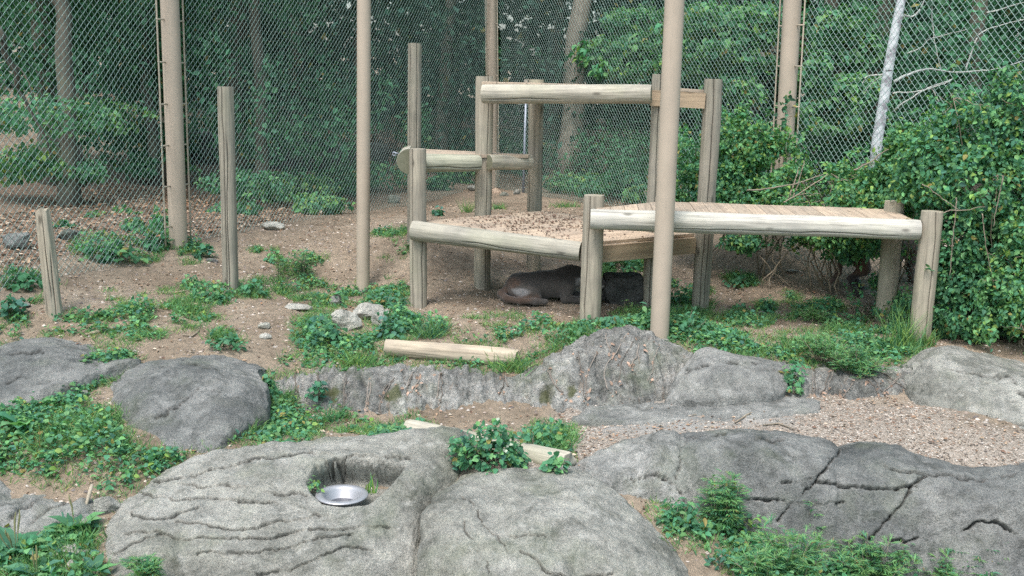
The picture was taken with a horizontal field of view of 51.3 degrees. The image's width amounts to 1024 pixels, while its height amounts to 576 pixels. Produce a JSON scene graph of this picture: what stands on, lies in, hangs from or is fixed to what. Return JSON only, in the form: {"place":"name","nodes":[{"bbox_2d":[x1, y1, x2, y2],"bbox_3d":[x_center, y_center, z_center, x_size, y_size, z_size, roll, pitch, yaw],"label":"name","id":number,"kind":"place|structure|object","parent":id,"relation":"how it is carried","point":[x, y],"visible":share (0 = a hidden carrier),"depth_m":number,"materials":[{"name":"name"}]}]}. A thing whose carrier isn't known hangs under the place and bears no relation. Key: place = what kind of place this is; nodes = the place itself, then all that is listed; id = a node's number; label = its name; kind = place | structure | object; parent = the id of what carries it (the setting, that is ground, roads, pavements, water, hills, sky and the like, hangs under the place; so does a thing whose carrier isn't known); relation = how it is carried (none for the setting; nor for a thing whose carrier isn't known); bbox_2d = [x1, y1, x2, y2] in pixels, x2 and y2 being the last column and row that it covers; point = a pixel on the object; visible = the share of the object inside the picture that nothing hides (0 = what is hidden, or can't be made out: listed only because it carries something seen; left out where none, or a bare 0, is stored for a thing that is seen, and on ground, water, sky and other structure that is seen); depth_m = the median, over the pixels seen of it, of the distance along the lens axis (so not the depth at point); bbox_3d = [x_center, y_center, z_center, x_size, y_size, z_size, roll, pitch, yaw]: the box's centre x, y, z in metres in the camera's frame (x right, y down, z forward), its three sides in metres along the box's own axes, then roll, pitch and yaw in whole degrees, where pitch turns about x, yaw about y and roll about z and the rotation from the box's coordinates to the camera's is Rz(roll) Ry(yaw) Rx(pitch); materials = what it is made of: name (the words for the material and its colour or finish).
{"place":"outdoors","nodes":[
{"label":"outdoors","id":0,"kind":"place"},
{"bbox_2d":[0,224,936,575],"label":"grass","id":1,"kind":"structure","parent":0,"point":[296,296],"depth_m":9.50,"materials":[{"name":"green plant"}]},
{"bbox_2d":[0,47,1023,575],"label":"ground","id":2,"kind":"structure","parent":0,"point":[456,261],"depth_m":10.83,"materials":[{"name":"soil"}]},
{"bbox_2d":[0,293,28,316],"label":"weed","id":3,"kind":"object","parent":2,"relation":"on","point":[15,304],"visible":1,"depth_m":9.70,"materials":[{"name":"green plant"}]},
{"bbox_2d":[2,232,29,248],"bbox_3d":[-5.339,-0.496,11.498,0.261,0.204,0.228,-6,13,-34],"label":"stone","id":4,"kind":"object","parent":2,"relation":"on","point":[18,240],"visible":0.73,"depth_m":11.44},
{"bbox_2d":[0,270,42,291],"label":"weed","id":5,"kind":"object","parent":2,"relation":"on","point":[21,278],"visible":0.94,"depth_m":10.24,"materials":[{"name":"green plant"}]},
{"bbox_2d":[0,509,52,559],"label":"broad leaved weed","id":6,"kind":"object","parent":2,"relation":"on","point":[9,537],"visible":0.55,"depth_m":6.62,"materials":[{"name":"green plant"}]},
{"bbox_2d":[6,546,68,575],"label":"broad leaved weed","id":7,"kind":"object","parent":2,"relation":"on","point":[20,570],"visible":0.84,"depth_m":6.30,"materials":[{"name":"green plant"}]},
{"bbox_2d":[35,207,62,317],"bbox_3d":[-4.234,-0.118,9.780,0.153,1.263,0.154,-2,11,1],"label":"wooden post","id":8,"kind":"object","parent":2,"relation":"on","point":[48,262],"visible":0.81,"depth_m":9.72,"materials":[{"name":"brown wood"}]},
{"bbox_2d":[0,480,100,536],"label":"boulder","id":9,"kind":"object","parent":2,"relation":"on","point":[36,511],"visible":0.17,"depth_m":6.98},
{"bbox_2d":[38,494,103,536],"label":"broad leaved weed","id":10,"kind":"object","parent":9,"relation":"on","point":[62,518],"visible":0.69,"depth_m":6.84,"materials":[{"name":"green plant"}]},
{"bbox_2d":[0,337,141,412],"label":"boulder","id":11,"kind":"object","parent":2,"relation":"on","point":[42,367],"visible":0.4,"depth_m":8.66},
{"bbox_2d":[0,0,164,145],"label":"tree","id":12,"kind":"object","parent":2,"relation":"on","point":[97,59],"visible":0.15,"depth_m":17.13,"materials":[{"name":"green plant"}]},
{"bbox_2d":[79,552,114,575],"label":"broad leaved weed","id":13,"kind":"object","parent":2,"relation":"on","point":[99,557],"visible":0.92,"depth_m":6.40,"materials":[{"name":"green plant"}]},
{"bbox_2d":[0,0,205,185],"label":"tree","id":14,"kind":"object","parent":2,"relation":"on","point":[40,58],"visible":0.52,"depth_m":16.14,"materials":[{"name":"green plant"}]},
{"bbox_2d":[91,496,120,514],"bbox_3d":[-2.674,1.430,7.049,0.188,0.111,0.141,2,11,0],"label":"stone","id":15,"kind":"object","parent":2,"relation":"on","point":[107,504],"visible":0.98,"depth_m":7.01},
{"bbox_2d":[1,1,220,104],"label":"tree","id":16,"kind":"object","parent":2,"relation":"on","point":[86,84],"visible":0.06,"depth_m":22.14,"materials":[{"name":"green plant"}]},
{"bbox_2d":[75,239,150,263],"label":"weed","id":17,"kind":"object","parent":2,"relation":"on","point":[135,259],"visible":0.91,"depth_m":11.52,"materials":[{"name":"green plant"}]},
{"bbox_2d":[118,553,166,575],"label":"feathery weed","id":18,"kind":"object","parent":2,"relation":"on","point":[148,567],"visible":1,"depth_m":6.21,"materials":[{"name":"green plant"}]},
{"bbox_2d":[0,0,289,206],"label":"tree","id":19,"kind":"object","parent":2,"relation":"on","point":[62,91],"visible":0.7,"depth_m":14.51,"materials":[{"name":"brown plant"}]},
{"bbox_2d":[6,0,289,140],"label":"tree","id":20,"kind":"object","parent":2,"relation":"on","point":[198,106],"visible":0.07,"depth_m":21.68,"materials":[{"name":"green plant"}]},
{"bbox_2d":[0,0,303,185],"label":"tree","id":21,"kind":"object","parent":2,"relation":"on","point":[157,140],"visible":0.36,"depth_m":16.80,"materials":[{"name":"green plant"}]},
{"bbox_2d":[139,219,173,250],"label":"weed","id":22,"kind":"object","parent":2,"relation":"on","point":[156,237],"visible":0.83,"depth_m":12.13,"materials":[{"name":"green plant"}]},
{"bbox_2d":[110,355,270,452],"bbox_3d":[-2.589,1.397,8.718,1.439,1.574,1.988,2,11,0],"label":"boulder","id":23,"kind":"object","parent":2,"relation":"on","point":[214,401],"visible":0.49,"depth_m":8.16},
{"bbox_2d":[86,0,356,190],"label":"tree","id":24,"kind":"object","parent":2,"relation":"on","point":[308,94],"visible":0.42,"depth_m":17.53,"materials":[{"name":"green plant"}]},
{"bbox_2d":[205,331,247,350],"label":"weed","id":25,"kind":"object","parent":2,"relation":"on","point":[225,341],"visible":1,"depth_m":9.27,"materials":[{"name":"green plant"}]},
{"bbox_2d":[217,86,238,293],"bbox_3d":[-2.912,-0.862,10.952,0.168,2.370,0.170,1,11,0],"label":"wooden post","id":26,"kind":"object","parent":2,"relation":"on","point":[227,159],"visible":0.85,"depth_m":10.86,"materials":[{"name":"brown wood"}]},
{"bbox_2d":[113,0,407,201],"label":"tree","id":27,"kind":"object","parent":2,"relation":"on","point":[296,128],"visible":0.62,"depth_m":16.77,"materials":[{"name":"green plant"}]},
{"bbox_2d":[182,0,373,114],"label":"tree","id":28,"kind":"object","parent":2,"relation":"on","point":[267,36],"visible":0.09,"depth_m":26.83,"materials":[{"name":"green plant"}]},
{"bbox_2d":[185,129,389,172],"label":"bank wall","id":29,"kind":"structure","parent":2,"relation":"on","point":[292,164],"depth_m":20.47,"materials":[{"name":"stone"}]},
{"bbox_2d":[105,426,470,575],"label":"boulder","id":30,"kind":"object","parent":2,"relation":"on","point":[258,510],"visible":0.74,"depth_m":6.81,"materials":[{"name":"stone"}]},
{"bbox_2d":[315,484,367,507],"bbox_3d":[-1.117,1.415,7.006,0.345,0.140,0.345,2,11,0],"label":"metal bowl","id":31,"kind":"object","parent":30,"relation":"on","point":[344,495],"visible":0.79,"depth_m":7.05,"materials":[{"name":"silver metal"}]},
{"bbox_2d":[185,0,433,133],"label":"tree","id":32,"kind":"object","parent":2,"relation":"on","point":[324,64],"visible":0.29,"depth_m":22.89,"materials":[{"name":"green plant"}]},
{"bbox_2d":[288,315,351,348],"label":"weed","id":33,"kind":"object","parent":2,"relation":"on","point":[326,325],"visible":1,"depth_m":9.78,"materials":[{"name":"green plant"}]},
{"bbox_2d":[330,346,388,368],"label":"grass tuft","id":34,"kind":"object","parent":2,"relation":"on","point":[351,359],"visible":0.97,"depth_m":9.41,"materials":[{"name":"green plant"}]},
{"bbox_2d":[331,302,388,330],"bbox_3d":[-1.461,0.270,10.445,0.562,0.226,0.638,2,11,0],"label":"rock","id":35,"kind":"object","parent":2,"relation":"on","point":[342,318],"visible":0.77,"depth_m":10.19,"materials":[{"name":"white stone"}]},
{"bbox_2d":[353,0,370,293],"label":"steel pole","id":36,"kind":"object","parent":2,"relation":"on","point":[363,144],"visible":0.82,"depth_m":11.66,"materials":[{"name":"beige paint"}]},
{"bbox_2d":[298,124,437,173],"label":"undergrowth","id":37,"kind":"object","parent":2,"relation":"on","point":[383,138],"visible":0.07,"depth_m":21.94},
{"bbox_2d":[246,0,518,127],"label":"tree","id":38,"kind":"object","parent":2,"relation":"on","point":[355,37],"visible":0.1,"depth_m":27.93,"materials":[{"name":"green plant"}]},
{"bbox_2d":[372,310,410,339],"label":"weed","id":39,"kind":"object","parent":2,"relation":"on","point":[388,320],"visible":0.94,"depth_m":9.95,"materials":[{"name":"green plant"}]},
{"bbox_2d":[403,315,456,339],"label":"grass tuft","id":40,"kind":"object","parent":2,"relation":"on","point":[422,331],"visible":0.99,"depth_m":9.93,"materials":[{"name":"green plant"}]},
{"bbox_2d":[278,0,590,176],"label":"tree","id":41,"kind":"object","parent":2,"relation":"on","point":[444,27],"visible":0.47,"depth_m":21.50,"materials":[{"name":"green plant"}]},
{"bbox_2d":[383,339,518,364],"bbox_3d":[-0.539,0.581,9.539,1.215,0.170,0.166,4,11,5],"label":"log","id":42,"kind":"object","parent":2,"relation":"on","point":[433,351],"visible":0.87,"depth_m":9.48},
{"bbox_2d":[372,0,552,140],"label":"tree","id":43,"kind":"object","parent":2,"relation":"on","point":[456,103],"visible":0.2,"depth_m":27.46,"materials":[{"name":"green plant"}]},
{"bbox_2d":[0,223,925,575],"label":"ground ivy","id":44,"kind":"object","parent":2,"relation":"on","point":[400,311],"visible":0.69,"depth_m":9.41,"materials":[{"name":"green plant"}]},
{"bbox_2d":[274,325,692,415],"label":"rock wall","id":45,"kind":"structure","parent":2,"relation":"on","point":[535,387],"depth_m":8.98,"materials":[{"name":"stone"}]},
{"bbox_2d":[474,345,536,376],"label":"grass tuft","id":46,"kind":"object","parent":45,"relation":"on","point":[517,365],"visible":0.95,"depth_m":9.33,"materials":[{"name":"green plant"}]},
{"bbox_2d":[294,332,905,414],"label":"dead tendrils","id":47,"kind":"object","parent":45,"relation":"on","point":[589,391],"visible":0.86,"depth_m":8.94,"materials":[{"name":"brown plant"}]},
{"bbox_2d":[446,417,530,474],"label":"bushy plant","id":48,"kind":"object","parent":2,"relation":"on","point":[510,455],"visible":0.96,"depth_m":7.20,"materials":[{"name":"green plant"}]},
{"bbox_2d":[404,419,576,465],"bbox_3d":[-0.196,1.149,7.758,1.460,0.179,0.178,7,12,34],"label":"log","id":49,"kind":"object","parent":2,"relation":"on","point":[538,454],"visible":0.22,"depth_m":7.44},
{"bbox_2d":[0,213,1022,571],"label":"pebbles","id":50,"kind":"object","parent":2,"relation":"on","point":[422,313],"visible":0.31,"depth_m":10.48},
{"bbox_2d":[0,0,1023,337],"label":"chain link fence","id":51,"kind":"object","parent":2,"relation":"on","point":[172,62],"visible":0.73,"depth_m":12.46,"materials":[{"name":"metal"}]},
{"bbox_2d":[0,56,1023,233],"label":"undergrowth","id":52,"kind":"object","parent":2,"relation":"on","point":[259,178],"visible":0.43,"depth_m":15.91,"materials":[{"name":"green plant"}]},
{"bbox_2d":[0,0,1023,136],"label":"woods","id":53,"kind":"object","parent":2,"relation":"on","point":[500,33],"visible":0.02,"depth_m":31.59,"materials":[{"name":"green plant"}]},
{"bbox_2d":[0,26,1023,562],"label":"dead leaves","id":54,"kind":"object","parent":2,"relation":"on","point":[116,191],"depth_m":12.84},
{"bbox_2d":[513,420,568,447],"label":"weed","id":55,"kind":"object","parent":2,"relation":"on","point":[528,436],"visible":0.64,"depth_m":7.61,"materials":[{"name":"green plant"}]},
{"bbox_2d":[497,264,605,304],"bbox_3d":[0.419,-0.060,11.125,1.140,0.420,0.486,2,11,0],"label":"wild cat","id":56,"kind":"object","parent":2,"relation":"on","point":[540,287],"visible":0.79,"depth_m":11.06},
{"bbox_2d":[416,466,688,575],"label":"boulder","id":57,"kind":"object","parent":2,"relation":"on","point":[537,521],"visible":0.98,"depth_m":6.46,"materials":[{"name":"stone"}]},
{"bbox_2d":[539,451,571,473],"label":"weed","id":58,"kind":"object","parent":57,"relation":"on","point":[554,461],"visible":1,"depth_m":7.04,"materials":[{"name":"green plant"}]},
{"bbox_2d":[392,43,722,310],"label":"climbing platform","id":59,"kind":"structure","parent":2,"relation":"on","point":[415,162],"depth_m":10.87,"materials":[{"name":"brown wood"}]},
{"bbox_2d":[443,210,625,238],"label":"fallen leaves","id":60,"kind":"object","parent":59,"relation":"on","point":[522,219],"visible":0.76,"depth_m":11.08,"materials":[{"name":"brown plant"}]},
{"bbox_2d":[462,0,657,142],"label":"tree","id":61,"kind":"object","parent":2,"relation":"on","point":[562,14],"visible":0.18,"depth_m":27.67,"materials":[{"name":"green plant"}]},
{"bbox_2d":[554,0,592,179],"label":"tree","id":62,"kind":"object","parent":2,"relation":"on","point":[584,19],"visible":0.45,"depth_m":21.99,"materials":[{"name":"brown plant"}]},
{"bbox_2d":[602,272,642,306],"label":"stone block","id":63,"kind":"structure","parent":2,"relation":"on","point":[619,287],"depth_m":11.10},
{"bbox_2d":[574,430,703,517],"bbox_3d":[0.824,1.798,7.638,1.049,1.569,1.179,2,11,0],"label":"boulder","id":64,"kind":"object","parent":2,"relation":"on","point":[647,466],"visible":0.33,"depth_m":7.27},
{"bbox_2d":[650,0,684,340],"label":"steel pole","id":65,"kind":"object","parent":2,"relation":"on","point":[673,25],"visible":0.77,"depth_m":9.49,"materials":[{"name":"beige paint"}]},
{"bbox_2d":[556,0,778,175],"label":"tree","id":66,"kind":"object","parent":2,"relation":"on","point":[648,114],"visible":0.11,"depth_m":21.76,"materials":[{"name":"green plant"}]},
{"bbox_2d":[656,497,711,534],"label":"weed","id":67,"kind":"object","parent":2,"relation":"on","point":[682,510],"visible":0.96,"depth_m":6.86,"materials":[{"name":"green plant"}]},
{"bbox_2d":[674,305,715,334],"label":"weed","id":68,"kind":"object","parent":2,"relation":"on","point":[683,325],"visible":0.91,"depth_m":9.91,"materials":[{"name":"green plant"}]},
{"bbox_2d":[572,396,820,426],"bbox_3d":[1.482,1.616,8.784,2.057,1.547,0.912,2,11,0],"label":"rock shelf","id":69,"kind":"object","parent":2,"relation":"on","point":[630,414],"visible":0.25,"depth_m":8.44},
{"bbox_2d":[587,0,817,142],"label":"tree","id":70,"kind":"object","parent":2,"relation":"on","point":[722,110],"visible":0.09,"depth_m":19.27,"materials":[{"name":"green plant"}]},
{"bbox_2d":[694,468,751,530],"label":"feathery weed","id":71,"kind":"object","parent":2,"relation":"on","point":[723,511],"visible":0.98,"depth_m":6.99,"materials":[{"name":"green plant"}]},
{"bbox_2d":[644,103,808,269],"bbox_3d":[2.297,-1.059,12.011,1.225,2.024,1.668,-8,14,-40],"label":"bush","id":72,"kind":"object","parent":2,"relation":"on","point":[689,173],"visible":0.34,"depth_m":11.94,"materials":[{"name":"green plant"}]},
{"bbox_2d":[568,0,887,198],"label":"maple tree","id":73,"kind":"object","parent":2,"relation":"on","point":[596,70],"visible":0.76,"depth_m":14.36,"materials":[{"name":"green plant"}]},
{"bbox_2d":[664,347,792,406],"bbox_3d":[1.817,1.293,9.126,1.241,1.510,1.008,2,11,0],"label":"boulder","id":74,"kind":"object","parent":2,"relation":"on","point":[710,377],"visible":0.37,"depth_m":8.69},
{"bbox_2d":[456,395,1023,480],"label":"gravel","id":75,"kind":"structure","parent":2,"relation":"on","point":[902,414],"depth_m":8.03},
{"bbox_2d":[600,0,902,146],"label":"tree","id":76,"kind":"object","parent":2,"relation":"on","point":[766,87],"visible":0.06,"depth_m":20.95,"materials":[{"name":"green plant"}]},
{"bbox_2d":[728,513,779,545],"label":"weed","id":77,"kind":"object","parent":2,"relation":"on","point":[735,530],"visible":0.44,"depth_m":7.01,"materials":[{"name":"green plant"}]},
{"bbox_2d":[726,543,788,575],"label":"feathery weed","id":78,"kind":"object","parent":2,"relation":"on","point":[755,564],"visible":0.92,"depth_m":6.43,"materials":[{"name":"green plant"}]},
{"bbox_2d":[612,0,907,133],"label":"tree","id":79,"kind":"object","parent":2,"relation":"on","point":[695,87],"visible":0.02,"depth_m":21.67,"materials":[{"name":"green plant"}]},
{"bbox_2d":[579,194,942,342],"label":"platform","id":80,"kind":"structure","parent":2,"relation":"on","point":[890,226],"depth_m":9.87,"materials":[{"name":"brown wood"}]},
{"bbox_2d":[699,72,824,279],"bbox_3d":[2.741,-1.213,11.876,1.490,2.346,1.148,2,11,0],"label":"bush","id":81,"kind":"object","parent":2,"relation":"on","point":[753,146],"visible":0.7,"depth_m":11.83,"materials":[{"name":"green plant"}]},
{"bbox_2d":[737,512,837,575],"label":"feathery weed","id":82,"kind":"object","parent":2,"relation":"on","point":[803,562],"visible":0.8,"depth_m":6.58,"materials":[{"name":"green plant"}]},
{"bbox_2d":[714,196,911,295],"bbox_3d":[3.239,-0.401,11.423,2.160,1.122,0.972,10,14,38],"label":"bush","id":83,"kind":"object","parent":2,"relation":"on","point":[749,245],"visible":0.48,"depth_m":11.59,"materials":[{"name":"green plant"}]},
{"bbox_2d":[755,141,916,301],"bbox_3d":[3.401,-0.707,11.418,1.823,1.667,1.358,2,11,0],"label":"bush","id":84,"kind":"object","parent":2,"relation":"on","point":[840,189],"visible":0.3,"depth_m":11.35,"materials":[{"name":"green plant"}]},
{"bbox_2d":[782,361,911,400],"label":"rock wall","id":85,"kind":"structure","parent":2,"relation":"on","point":[840,381],"depth_m":8.83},
{"bbox_2d":[778,357,810,383],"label":"weed","id":86,"kind":"object","parent":85,"relation":"on","point":[788,376],"visible":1,"depth_m":8.75,"materials":[{"name":"green plant"}]},
{"bbox_2d":[794,331,857,362],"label":"feathery weed","id":87,"kind":"object","parent":85,"relation":"on","point":[819,348],"visible":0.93,"depth_m":9.25,"materials":[{"name":"green plant"}]},
{"bbox_2d":[827,342,896,377],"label":"feathery weed","id":88,"kind":"object","parent":85,"relation":"on","point":[849,363],"visible":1,"depth_m":8.96,"materials":[{"name":"green plant"}]},
{"bbox_2d":[679,428,1023,575],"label":"boulder","id":89,"kind":"object","parent":2,"relation":"on","point":[924,504],"visible":0.69,"depth_m":7.12,"materials":[{"name":"stone"}]},
{"bbox_2d":[829,240,917,295],"bbox_3d":[4.136,-0.338,11.706,1.607,0.754,0.341,-4,13,-28],"label":"shrub","id":90,"kind":"object","parent":2,"relation":"on","point":[855,274],"visible":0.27,"depth_m":11.41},
{"bbox_2d":[825,530,922,575],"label":"feathery weed","id":91,"kind":"object","parent":2,"relation":"on","point":[860,568],"visible":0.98,"depth_m":6.90,"materials":[{"name":"green plant"}]},
{"bbox_2d":[828,101,951,311],"bbox_3d":[3.903,-0.826,11.020,1.314,2.207,1.178,2,11,0],"label":"bush","id":92,"kind":"object","parent":2,"relation":"on","point":[884,167],"visible":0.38,"depth_m":10.85,"materials":[{"name":"green plant"}]},
{"bbox_2d":[746,149,888,202],"bbox_3d":[3.121,-1.163,10.958,1.381,0.587,0.214,3,11,8],"label":"dead vine","id":93,"kind":"object","parent":92,"relation":"attached to","point":[793,184],"visible":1,"depth_m":10.95,"materials":[{"name":"brown plant"}]},
{"bbox_2d":[844,253,938,333],"bbox_3d":[3.766,0.222,10.535,0.863,1.008,1.558,2,11,0],"label":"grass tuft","id":94,"kind":"object","parent":2,"relation":"on","point":[899,299],"visible":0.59,"depth_m":10.53,"materials":[{"name":"green plant"}]},
{"bbox_2d":[765,0,1023,201],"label":"tree","id":95,"kind":"object","parent":2,"relation":"on","point":[887,21],"visible":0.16,"depth_m":15.24,"materials":[{"name":"green plant"}]},
{"bbox_2d":[870,295,938,351],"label":"grass tuft","id":96,"kind":"object","parent":2,"relation":"on","point":[902,338],"visible":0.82,"depth_m":9.65,"materials":[{"name":"green plant"}]},
{"bbox_2d":[812,0,1001,105],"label":"tree","id":97,"kind":"object","parent":2,"relation":"on","point":[963,21],"visible":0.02,"depth_m":19.11,"materials":[{"name":"green plant"}]},
{"bbox_2d":[840,0,1023,216],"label":"tree","id":98,"kind":"object","parent":2,"relation":"on","point":[980,14],"visible":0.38,"depth_m":14.19,"materials":[{"name":"green plant"}]},
{"bbox_2d":[906,547,964,575],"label":"feathery weed","id":99,"kind":"object","parent":2,"relation":"on","point":[947,571],"visible":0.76,"depth_m":6.93,"materials":[{"name":"green plant"}]},
{"bbox_2d":[862,0,1023,170],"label":"birch tree","id":100,"kind":"object","parent":2,"relation":"on","point":[885,89],"visible":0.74,"depth_m":13.34,"materials":[{"name":"white plant"}]},
{"bbox_2d":[884,44,1023,339],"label":"bush","id":101,"kind":"object","parent":2,"relation":"on","point":[965,155],"visible":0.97,"depth_m":9.81,"materials":[{"name":"green plant"}]},
{"bbox_2d":[897,0,1023,108],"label":"tree","id":102,"kind":"object","parent":2,"relation":"on","point":[983,38],"visible":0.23,"depth_m":14.78,"materials":[{"name":"green plant"}]},
{"bbox_2d":[900,345,1023,428],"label":"boulder","id":103,"kind":"object","parent":2,"relation":"on","point":[957,378],"visible":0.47,"depth_m":8.56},
{"bbox_2d":[906,170,1022,343],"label":"bush","id":104,"kind":"object","parent":2,"relation":"on","point":[962,275],"visible":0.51,"depth_m":9.88,"materials":[{"name":"green plant"}]},
{"bbox_2d":[929,0,1023,106],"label":"tree","id":105,"kind":"object","parent":2,"relation":"on","point":[1017,25],"visible":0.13,"depth_m":17.61,"materials":[{"name":"green plant"}]},
{"bbox_2d":[968,189,1023,352],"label":"bush","id":106,"kind":"object","parent":2,"relation":"on","point":[1006,291],"visible":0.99,"depth_m":9.56,"materials":[{"name":"green plant"}]},
{"bbox_2d":[10,0,1022,56],"label":"sky","id":107,"kind":"structure","parent":0,"point":[348,4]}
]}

